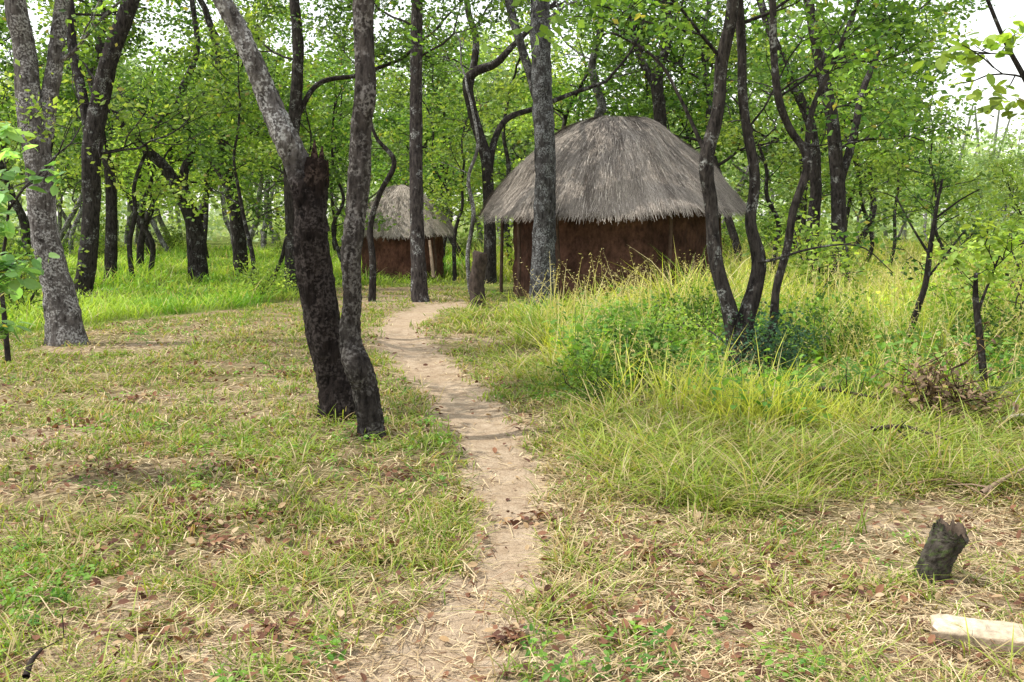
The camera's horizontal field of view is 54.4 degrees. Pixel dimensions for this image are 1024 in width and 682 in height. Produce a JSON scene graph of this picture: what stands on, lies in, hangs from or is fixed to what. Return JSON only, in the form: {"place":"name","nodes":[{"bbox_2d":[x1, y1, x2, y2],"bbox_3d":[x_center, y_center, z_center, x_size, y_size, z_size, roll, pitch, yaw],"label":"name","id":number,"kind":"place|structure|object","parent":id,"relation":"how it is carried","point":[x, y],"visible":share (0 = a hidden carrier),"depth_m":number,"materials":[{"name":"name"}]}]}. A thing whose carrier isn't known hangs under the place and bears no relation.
{"place":"outdoors","nodes":[
{"label":"outdoors","id":0,"kind":"place"},
{"bbox_2d":[377,304,536,681],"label":"path","id":1,"kind":"structure","parent":0,"point":[480,441],"depth_m":5.42,"materials":[{"name":"soil"}]},
{"bbox_2d":[0,221,1023,681],"bbox_3d":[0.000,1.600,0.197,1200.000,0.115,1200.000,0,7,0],"label":"ground","id":2,"kind":"structure","parent":0,"point":[496,419],"depth_m":5.46,"materials":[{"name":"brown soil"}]},
{"bbox_2d":[0,119,66,349],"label":"tree","id":3,"kind":"object","parent":2,"relation":"on","point":[9,268],"visible":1,"depth_m":6.04,"materials":[{"name":"green plant"}]},
{"bbox_2d":[0,0,88,255],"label":"tree","id":4,"kind":"object","parent":2,"relation":"on","point":[17,206],"visible":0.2,"depth_m":28.73,"materials":[{"name":"green plant"}]},
{"bbox_2d":[0,6,89,195],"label":"tree","id":5,"kind":"object","parent":2,"relation":"on","point":[58,158],"visible":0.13,"depth_m":37.05,"materials":[{"name":"green plant"}]},
{"bbox_2d":[0,229,91,313],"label":"bush","id":6,"kind":"object","parent":2,"relation":"on","point":[27,275],"visible":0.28,"depth_m":15.86,"materials":[{"name":"green plant"}]},
{"bbox_2d":[0,0,143,213],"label":"tree","id":7,"kind":"object","parent":2,"relation":"on","point":[47,7],"visible":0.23,"depth_m":23.15,"materials":[{"name":"green plant"}]},
{"bbox_2d":[16,67,132,254],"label":"tree","id":8,"kind":"object","parent":2,"relation":"on","point":[77,220],"visible":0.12,"depth_m":43.29,"materials":[{"name":"green plant"}]},
{"bbox_2d":[7,0,169,186],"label":"tree","id":9,"kind":"object","parent":2,"relation":"on","point":[120,78],"visible":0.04,"depth_m":44.10,"materials":[{"name":"green plant"}]},
{"bbox_2d":[4,0,174,346],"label":"tree","id":10,"kind":"object","parent":2,"relation":"on","point":[62,312],"visible":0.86,"depth_m":12.27,"materials":[{"name":"grey plant"}]},
{"bbox_2d":[6,0,196,256],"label":"tree","id":11,"kind":"object","parent":2,"relation":"on","point":[71,133],"visible":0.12,"depth_m":39.29,"materials":[{"name":"green plant"}]},
{"bbox_2d":[0,0,208,281],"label":"tree","id":12,"kind":"object","parent":2,"relation":"on","point":[111,243],"visible":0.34,"depth_m":23.81,"materials":[{"name":"green plant"}]},
{"bbox_2d":[0,22,219,362],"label":"tree","id":13,"kind":"object","parent":2,"relation":"on","point":[7,353],"visible":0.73,"depth_m":10.90,"materials":[{"name":"green plant"}]},
{"bbox_2d":[58,33,197,253],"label":"tree","id":14,"kind":"object","parent":2,"relation":"on","point":[159,235],"visible":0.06,"depth_m":44.73,"materials":[{"name":"green plant"}]},
{"bbox_2d":[0,0,272,297],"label":"tree","id":15,"kind":"object","parent":2,"relation":"on","point":[94,118],"visible":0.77,"depth_m":19.72,"materials":[{"name":"green plant"}]},
{"bbox_2d":[101,71,204,273],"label":"tree","id":16,"kind":"object","parent":2,"relation":"on","point":[147,232],"visible":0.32,"depth_m":27.77,"materials":[{"name":"green plant"}]},
{"bbox_2d":[0,0,317,282],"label":"tree","id":17,"kind":"object","parent":2,"relation":"on","point":[197,262],"visible":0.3,"depth_m":24.71,"materials":[{"name":"green plant"}]},
{"bbox_2d":[138,221,185,249],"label":"bush","id":18,"kind":"object","parent":2,"relation":"on","point":[174,240],"visible":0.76,"depth_m":45.81,"materials":[{"name":"green plant"}]},
{"bbox_2d":[71,44,264,283],"bbox_3d":[-7.984,-4.270,23.977,4.542,6.074,3.214,-6,9,-40],"label":"tree","id":19,"kind":"object","parent":2,"relation":"on","point":[156,194],"visible":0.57,"depth_m":23.68,"materials":[{"name":"green plant"}]},
{"bbox_2d":[101,17,257,267],"bbox_3d":[-9.700,-5.621,28.956,4.840,7.572,4.128,-2,7,-12],"label":"tree","id":20,"kind":"object","parent":2,"relation":"on","point":[140,245],"visible":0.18,"depth_m":29.14,"materials":[{"name":"green plant"}]},
{"bbox_2d":[67,0,333,276],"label":"tree","id":21,"kind":"object","parent":2,"relation":"on","point":[239,244],"visible":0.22,"depth_m":26.65,"materials":[{"name":"green plant"}]},
{"bbox_2d":[118,0,283,257],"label":"tree","id":22,"kind":"object","parent":2,"relation":"on","point":[182,8],"visible":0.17,"depth_m":35.78,"materials":[{"name":"green plant"}]},
{"bbox_2d":[114,36,291,242],"bbox_3d":[-10.285,-6.617,34.006,5.864,8.429,4.783,-1,7,-5],"label":"tree","id":23,"kind":"object","parent":2,"relation":"on","point":[213,186],"visible":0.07,"depth_m":33.86,"materials":[{"name":"green plant"}]},
{"bbox_2d":[143,0,285,288],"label":"tree","id":24,"kind":"object","parent":2,"relation":"on","point":[265,156],"visible":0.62,"depth_m":21.41,"materials":[{"name":"green plant"}]},
{"bbox_2d":[224,253,295,299],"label":"bush","id":25,"kind":"object","parent":2,"relation":"on","point":[258,278],"visible":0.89,"depth_m":19.31,"materials":[{"name":"green plant"}]},
{"bbox_2d":[181,0,346,182],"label":"tree","id":26,"kind":"object","parent":2,"relation":"on","point":[315,65],"visible":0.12,"depth_m":33.17,"materials":[{"name":"green plant"}]},
{"bbox_2d":[200,12,334,249],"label":"tree","id":27,"kind":"object","parent":2,"relation":"on","point":[253,231],"visible":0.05,"depth_m":44.90,"materials":[{"name":"green plant"}]},
{"bbox_2d":[217,59,348,279],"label":"tree","id":28,"kind":"object","parent":2,"relation":"on","point":[258,204],"visible":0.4,"depth_m":23.66,"materials":[{"name":"green plant"}]},
{"bbox_2d":[212,0,355,420],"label":"tree","id":29,"kind":"object","parent":2,"relation":"on","point":[308,179],"visible":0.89,"depth_m":7.82,"materials":[{"name":"grey plant"}]},
{"bbox_2d":[162,0,472,290],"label":"tree","id":30,"kind":"object","parent":2,"relation":"on","point":[297,104],"visible":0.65,"depth_m":21.50,"materials":[{"name":"green plant"}]},
{"bbox_2d":[265,35,392,254],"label":"tree","id":31,"kind":"object","parent":2,"relation":"on","point":[335,148],"visible":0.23,"depth_m":39.76,"materials":[{"name":"green plant"}]},
{"bbox_2d":[270,10,400,261],"bbox_3d":[-4.315,-4.893,25.421,3.157,7.069,3.318,-5,8,-33],"label":"tree","id":32,"kind":"object","parent":2,"relation":"on","point":[334,72],"visible":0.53,"depth_m":24.99,"materials":[{"name":"green plant"}]},
{"bbox_2d":[292,0,415,301],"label":"tree","id":33,"kind":"object","parent":2,"relation":"on","point":[372,265],"visible":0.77,"depth_m":19.30,"materials":[{"name":"green plant"}]},
{"bbox_2d":[286,24,464,195],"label":"tree","id":34,"kind":"object","parent":2,"relation":"on","point":[376,104],"visible":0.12,"depth_m":47.03,"materials":[{"name":"green plant"}]},
{"bbox_2d":[361,184,457,277],"bbox_3d":[-3.005,-2.967,27.332,3.214,2.650,3.014,0,7,0],"label":"thatched hut","id":35,"kind":"object","parent":2,"relation":"on","point":[392,250],"visible":0.6,"depth_m":26.44,"materials":[{"name":"wicker"}]},
{"bbox_2d":[354,53,482,266],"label":"tree","id":36,"kind":"object","parent":2,"relation":"on","point":[394,93],"visible":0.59,"depth_m":29.14,"materials":[{"name":"green plant"}]},
{"bbox_2d":[316,0,528,301],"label":"tree","id":37,"kind":"object","parent":2,"relation":"on","point":[419,289],"visible":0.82,"depth_m":18.78,"materials":[{"name":"green plant"}]},
{"bbox_2d":[371,27,484,208],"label":"tree","id":38,"kind":"object","parent":2,"relation":"on","point":[377,117],"visible":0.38,"depth_m":30.27,"materials":[{"name":"green plant"}]},
{"bbox_2d":[372,23,500,202],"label":"tree","id":39,"kind":"object","parent":2,"relation":"on","point":[394,108],"visible":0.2,"depth_m":41.15,"materials":[{"name":"green plant"}]},
{"bbox_2d":[371,11,501,199],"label":"tree","id":40,"kind":"object","parent":2,"relation":"on","point":[395,143],"visible":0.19,"depth_m":41.44,"materials":[{"name":"green plant"}]},
{"bbox_2d":[380,1,507,258],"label":"tree","id":41,"kind":"object","parent":2,"relation":"on","point":[444,129],"visible":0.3,"depth_m":34.72,"materials":[{"name":"green plant"}]},
{"bbox_2d":[396,69,532,280],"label":"tree","id":42,"kind":"object","parent":2,"relation":"on","point":[501,91],"visible":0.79,"depth_m":25.89,"materials":[{"name":"green plant"}]},
{"bbox_2d":[422,1,528,291],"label":"tree","id":43,"kind":"object","parent":2,"relation":"on","point":[471,229],"visible":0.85,"depth_m":20.80,"materials":[{"name":"green plant"}]},
{"bbox_2d":[339,0,614,439],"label":"tree","id":44,"kind":"object","parent":2,"relation":"on","point":[356,363],"visible":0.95,"depth_m":7.10,"materials":[{"name":"grey plant"}]},
{"bbox_2d":[469,250,487,307],"bbox_3d":[-0.606,-1.050,17.709,0.356,1.126,0.341,0,7,0],"label":"tree stump","id":45,"kind":"object","parent":2,"relation":"on","point":[477,274],"visible":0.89,"depth_m":17.60,"materials":[{"name":"wood"}]},
{"bbox_2d":[409,27,568,195],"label":"tree","id":46,"kind":"object","parent":2,"relation":"on","point":[521,146],"visible":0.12,"depth_m":44.69,"materials":[{"name":"green plant"}]},
{"bbox_2d":[445,1,574,269],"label":"tree","id":47,"kind":"object","parent":2,"relation":"on","point":[508,169],"visible":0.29,"depth_m":29.08,"materials":[{"name":"green plant"}]},
{"bbox_2d":[0,287,1023,681],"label":"floppy grass","id":48,"kind":"structure","parent":2,"relation":"on","point":[668,453],"depth_m":6.05,"materials":[{"name":"green plant"}]},
{"bbox_2d":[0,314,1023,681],"bbox_3d":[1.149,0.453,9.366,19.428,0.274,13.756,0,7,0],"label":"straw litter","id":49,"kind":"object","parent":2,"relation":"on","point":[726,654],"visible":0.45,"depth_m":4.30,"materials":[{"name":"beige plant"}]},
{"bbox_2d":[930,613,1023,657],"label":"split log","id":50,"kind":"object","parent":49,"relation":"on","point":[983,632],"visible":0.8,"depth_m":3.70,"materials":[{"name":"beige wood"}]},
{"bbox_2d":[0,225,1023,436],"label":"tall grass","id":51,"kind":"structure","parent":2,"relation":"on","point":[737,276],"depth_m":13.27,"materials":[{"name":"green plant"}]},
{"bbox_2d":[0,266,1023,681],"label":"broadleaf weeds","id":52,"kind":"object","parent":2,"relation":"on","point":[742,368],"visible":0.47,"depth_m":8.53,"materials":[{"name":"green plant"}]},
{"bbox_2d":[0,47,1023,242],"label":"distant woodland","id":53,"kind":"object","parent":2,"relation":"on","point":[219,224],"visible":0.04,"depth_m":68.72,"materials":[{"name":"green plant"}]},
{"bbox_2d":[0,320,1023,681],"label":"fallen leaves","id":54,"kind":"object","parent":2,"relation":"on","point":[514,636],"depth_m":4.56,"materials":[{"name":"brown plant"}]},
{"bbox_2d":[383,0,700,283],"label":"tree","id":55,"kind":"object","parent":2,"relation":"on","point":[487,153],"visible":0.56,"depth_m":24.62,"materials":[{"name":"green plant"}]},
{"bbox_2d":[460,0,650,190],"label":"tree","id":56,"kind":"object","parent":2,"relation":"on","point":[609,85],"visible":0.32,"depth_m":31.31,"materials":[{"name":"green plant"}]},
{"bbox_2d":[505,19,629,142],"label":"tree","id":57,"kind":"object","parent":2,"relation":"on","point":[560,91],"visible":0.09,"depth_m":38.92,"materials":[{"name":"green plant"}]},
{"bbox_2d":[519,332,632,409],"bbox_3d":[0.574,0.266,8.463,0.960,0.671,1.008,2,7,13],"label":"bush","id":58,"kind":"object","parent":2,"relation":"on","point":[595,387],"visible":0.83,"depth_m":8.40,"materials":[{"name":"green plant"}]},
{"bbox_2d":[505,0,699,306],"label":"tree","id":59,"kind":"object","parent":2,"relation":"on","point":[538,72],"visible":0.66,"depth_m":18.05,"materials":[{"name":"grey plant"}]},
{"bbox_2d":[477,115,746,302],"bbox_3d":[2.109,-2.749,20.821,5.849,3.874,5.742,0,7,0],"label":"thatched hut","id":60,"kind":"object","parent":2,"relation":"on","point":[623,182],"visible":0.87,"depth_m":19.00,"materials":[{"name":"wicker"}]},
{"bbox_2d":[524,0,703,116],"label":"tree","id":61,"kind":"object","parent":2,"relation":"on","point":[601,109],"visible":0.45,"depth_m":29.28,"materials":[{"name":"green plant"}]},
{"bbox_2d":[519,0,734,127],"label":"tree","id":62,"kind":"object","parent":2,"relation":"on","point":[659,104],"visible":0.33,"depth_m":28.21,"materials":[{"name":"green plant"}]},
{"bbox_2d":[582,307,681,384],"bbox_3d":[1.132,0.063,9.407,0.892,0.799,1.134,4,8,29],"label":"bush","id":63,"kind":"object","parent":2,"relation":"on","point":[624,333],"visible":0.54,"depth_m":9.36,"materials":[{"name":"green plant"}]},
{"bbox_2d":[570,10,726,132],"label":"tree","id":64,"kind":"object","parent":2,"relation":"on","point":[639,97],"visible":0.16,"depth_m":35.71,"materials":[{"name":"green plant"}]},
{"bbox_2d":[623,296,725,359],"bbox_3d":[1.731,-0.072,10.775,1.193,0.863,1.330,0,7,2],"label":"bush","id":65,"kind":"object","parent":2,"relation":"on","point":[675,321],"visible":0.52,"depth_m":10.58,"materials":[{"name":"green plant"}]},
{"bbox_2d":[645,277,733,347],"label":"bush","id":66,"kind":"object","parent":2,"relation":"on","point":[688,307],"visible":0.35,"depth_m":11.93,"materials":[{"name":"green plant"}]},
{"bbox_2d":[617,0,768,197],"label":"tree","id":67,"kind":"object","parent":2,"relation":"on","point":[698,100],"visible":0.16,"depth_m":32.02,"materials":[{"name":"green plant"}]},
{"bbox_2d":[569,0,822,267],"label":"tree","id":68,"kind":"object","parent":2,"relation":"on","point":[732,232],"visible":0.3,"depth_m":28.94,"materials":[{"name":"green plant"}]},
{"bbox_2d":[623,0,786,148],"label":"tree","id":69,"kind":"object","parent":2,"relation":"on","point":[719,8],"visible":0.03,"depth_m":35.96,"materials":[{"name":"green plant"}]},
{"bbox_2d":[721,214,763,259],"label":"bush","id":70,"kind":"object","parent":2,"relation":"on","point":[726,238],"visible":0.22,"depth_m":33.40,"materials":[{"name":"green plant"}]},
{"bbox_2d":[523,0,971,375],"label":"tree","id":71,"kind":"object","parent":2,"relation":"on","point":[737,21],"visible":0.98,"depth_m":9.92,"materials":[{"name":"green plant"}]},
{"bbox_2d":[684,0,827,272],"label":"tree","id":72,"kind":"object","parent":2,"relation":"on","point":[734,132],"visible":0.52,"depth_m":23.60,"materials":[{"name":"green plant"}]},
{"bbox_2d":[721,90,799,238],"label":"tree","id":73,"kind":"object","parent":2,"relation":"on","point":[736,169],"visible":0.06,"depth_m":54.56,"materials":[{"name":"green plant"}]},
{"bbox_2d":[713,311,808,375],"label":"bush","id":74,"kind":"object","parent":2,"relation":"on","point":[747,333],"visible":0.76,"depth_m":9.88,"materials":[{"name":"green plant"}]},
{"bbox_2d":[681,0,868,229],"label":"tree","id":75,"kind":"object","parent":2,"relation":"on","point":[797,13],"visible":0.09,"depth_m":39.68,"materials":[{"name":"green plant"}]},
{"bbox_2d":[726,301,829,373],"bbox_3d":[2.652,-0.010,10.128,1.014,0.786,0.983,6,9,38],"label":"bush","id":76,"kind":"object","parent":2,"relation":"on","point":[796,328],"visible":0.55,"depth_m":10.06,"materials":[{"name":"green plant"}]},
{"bbox_2d":[735,196,830,256],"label":"bush","id":77,"kind":"object","parent":2,"relation":"on","point":[785,225],"visible":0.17,"depth_m":35.02,"materials":[{"name":"green plant"}]},
{"bbox_2d":[729,198,891,298],"bbox_3d":[5.176,-1.433,17.155,2.686,2.181,2.668,-1,7,-7],"label":"bush","id":78,"kind":"object","parent":2,"relation":"on","point":[820,258],"visible":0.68,"depth_m":17.01,"materials":[{"name":"green plant"}]},
{"bbox_2d":[692,0,956,251],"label":"tree","id":79,"kind":"object","parent":2,"relation":"on","point":[784,34],"visible":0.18,"depth_m":29.56,"materials":[{"name":"green plant"}]},
{"bbox_2d":[781,271,888,365],"bbox_3d":[3.467,-0.231,10.902,1.327,1.085,1.263,-2,7,-18],"label":"bush","id":80,"kind":"object","parent":2,"relation":"on","point":[824,321],"visible":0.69,"depth_m":10.76,"materials":[{"name":"green plant"}]},
{"bbox_2d":[678,0,1010,290],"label":"tree","id":81,"kind":"object","parent":2,"relation":"on","point":[839,163],"visible":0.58,"depth_m":19.51,"materials":[{"name":"green plant"}]},
{"bbox_2d":[734,12,958,267],"bbox_3d":[8.559,-4.941,26.283,5.325,6.878,3.773,0,7,0],"label":"tree","id":82,"kind":"object","parent":2,"relation":"on","point":[800,130],"visible":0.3,"depth_m":26.43,"materials":[{"name":"green plant"}]},
{"bbox_2d":[770,58,934,265],"bbox_3d":[8.950,-4.632,26.600,4.886,6.190,3.427,-5,9,-34],"label":"tree","id":83,"kind":"object","parent":2,"relation":"on","point":[859,195],"visible":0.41,"depth_m":26.39,"materials":[{"name":"green plant"}]},
{"bbox_2d":[756,0,959,268],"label":"tree","id":84,"kind":"object","parent":2,"relation":"on","point":[815,186],"visible":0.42,"depth_m":21.55,"materials":[{"name":"green plant"}]},
{"bbox_2d":[769,45,950,231],"bbox_3d":[11.935,-6.451,34.711,5.790,7.828,5.679,2,7,17],"label":"tree","id":85,"kind":"object","parent":2,"relation":"on","point":[824,203],"visible":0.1,"depth_m":34.30,"materials":[{"name":"green plant"}]},
{"bbox_2d":[807,5,953,243],"bbox_3d":[13.943,-8.437,39.552,5.668,10.753,7.301,0,7,1],"label":"tree","id":86,"kind":"object","parent":2,"relation":"on","point":[873,209],"visible":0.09,"depth_m":39.48,"materials":[{"name":"green plant"}]},
{"bbox_2d":[822,0,984,269],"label":"tree","id":87,"kind":"object","parent":2,"relation":"on","point":[848,188],"visible":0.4,"depth_m":25.52,"materials":[{"name":"green plant"}]},
{"bbox_2d":[868,356,968,418],"bbox_3d":[3.191,0.385,7.908,0.685,0.554,0.754,0,7,0],"label":"dried shrub","id":88,"kind":"object","parent":2,"relation":"on","point":[914,374],"visible":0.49,"depth_m":7.80,"materials":[{"name":"brown plant"}]},
{"bbox_2d":[877,140,966,236],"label":"tree","id":89,"kind":"object","parent":2,"relation":"on","point":[921,219],"visible":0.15,"depth_m":48.99,"materials":[{"name":"green plant"}]},
{"bbox_2d":[855,148,992,345],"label":"tree","id":90,"kind":"object","parent":2,"relation":"on","point":[928,272],"visible":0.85,"depth_m":10.50,"materials":[{"name":"green plant"}]},
{"bbox_2d":[857,0,1023,275],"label":"tree","id":91,"kind":"object","parent":2,"relation":"on","point":[911,174],"visible":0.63,"depth_m":21.56,"materials":[{"name":"green plant"}]},
{"bbox_2d":[912,518,968,585],"bbox_3d":[1.904,0.972,4.460,0.254,0.360,0.190,4,8,27],"label":"tree stump","id":92,"kind":"object","parent":2,"relation":"on","point":[946,543],"visible":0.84,"depth_m":4.40,"materials":[{"name":"grey wood"}]},
{"bbox_2d":[908,113,972,250],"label":"tree","id":93,"kind":"object","parent":2,"relation":"on","point":[960,173],"visible":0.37,"depth_m":41.09,"materials":[{"name":"green plant"}]},
{"bbox_2d":[870,319,1015,419],"bbox_3d":[3.241,0.247,7.575,0.897,0.906,0.732,0,7,0],"label":"dried shrub","id":94,"kind":"object","parent":2,"relation":"on","point":[923,384],"visible":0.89,"depth_m":7.50,"materials":[{"name":"brown plant"}]},
{"bbox_2d":[867,228,1023,341],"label":"bush","id":95,"kind":"object","parent":2,"relation":"on","point":[996,293],"visible":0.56,"depth_m":12.51,"materials":[{"name":"green plant"}]},
{"bbox_2d":[907,350,1023,423],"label":"dried shrub","id":96,"kind":"object","parent":2,"relation":"on","point":[980,411],"visible":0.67,"depth_m":7.48,"materials":[{"name":"brown plant"}]},
{"bbox_2d":[911,0,1023,118],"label":"tree","id":97,"kind":"object","parent":2,"relation":"on","point":[968,57],"visible":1,"depth_m":6.72,"materials":[{"name":"green plant"}]},
{"bbox_2d":[917,197,1022,255],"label":"bush","id":98,"kind":"object","parent":2,"relation":"on","point":[958,231],"visible":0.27,"depth_m":33.08,"materials":[{"name":"green plant"}]},
{"bbox_2d":[922,199,1023,304],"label":"bush","id":99,"kind":"object","parent":2,"relation":"on","point":[1012,253],"visible":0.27,"depth_m":16.01,"materials":[{"name":"green plant"}]},
{"bbox_2d":[930,216,1023,391],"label":"tree","id":100,"kind":"object","parent":2,"relation":"on","point":[997,242],"visible":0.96,"depth_m":8.20,"materials":[{"name":"green plant"}]},
{"bbox_2d":[933,371,1023,413],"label":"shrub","id":101,"kind":"object","parent":2,"relation":"on","point":[990,387],"visible":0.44,"depth_m":7.80,"materials":[{"name":"green plant"}]},
{"bbox_2d":[940,294,1023,373],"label":"bush","id":102,"kind":"object","parent":2,"relation":"on","point":[998,339],"visible":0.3,"depth_m":10.08,"materials":[{"name":"green plant"}]},
{"bbox_2d":[955,151,1022,236],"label":"tree","id":103,"kind":"object","parent":2,"relation":"on","point":[977,182],"visible":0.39,"depth_m":48.14,"materials":[{"name":"green plant"}]},
{"bbox_2d":[969,111,1023,244],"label":"tree","id":104,"kind":"object","parent":2,"relation":"on","point":[989,158],"visible":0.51,"depth_m":44.73,"materials":[{"name":"green plant"}]},
{"bbox_2d":[978,147,1023,241],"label":"tree","id":105,"kind":"object","parent":2,"relation":"on","point":[1014,176],"visible":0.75,"depth_m":37.86,"materials":[{"name":"green plant"}]},
{"bbox_2d":[0,0,1023,220],"label":"sky","id":106,"kind":"structure","parent":0,"point":[985,25],"materials":[{"name":"white"}]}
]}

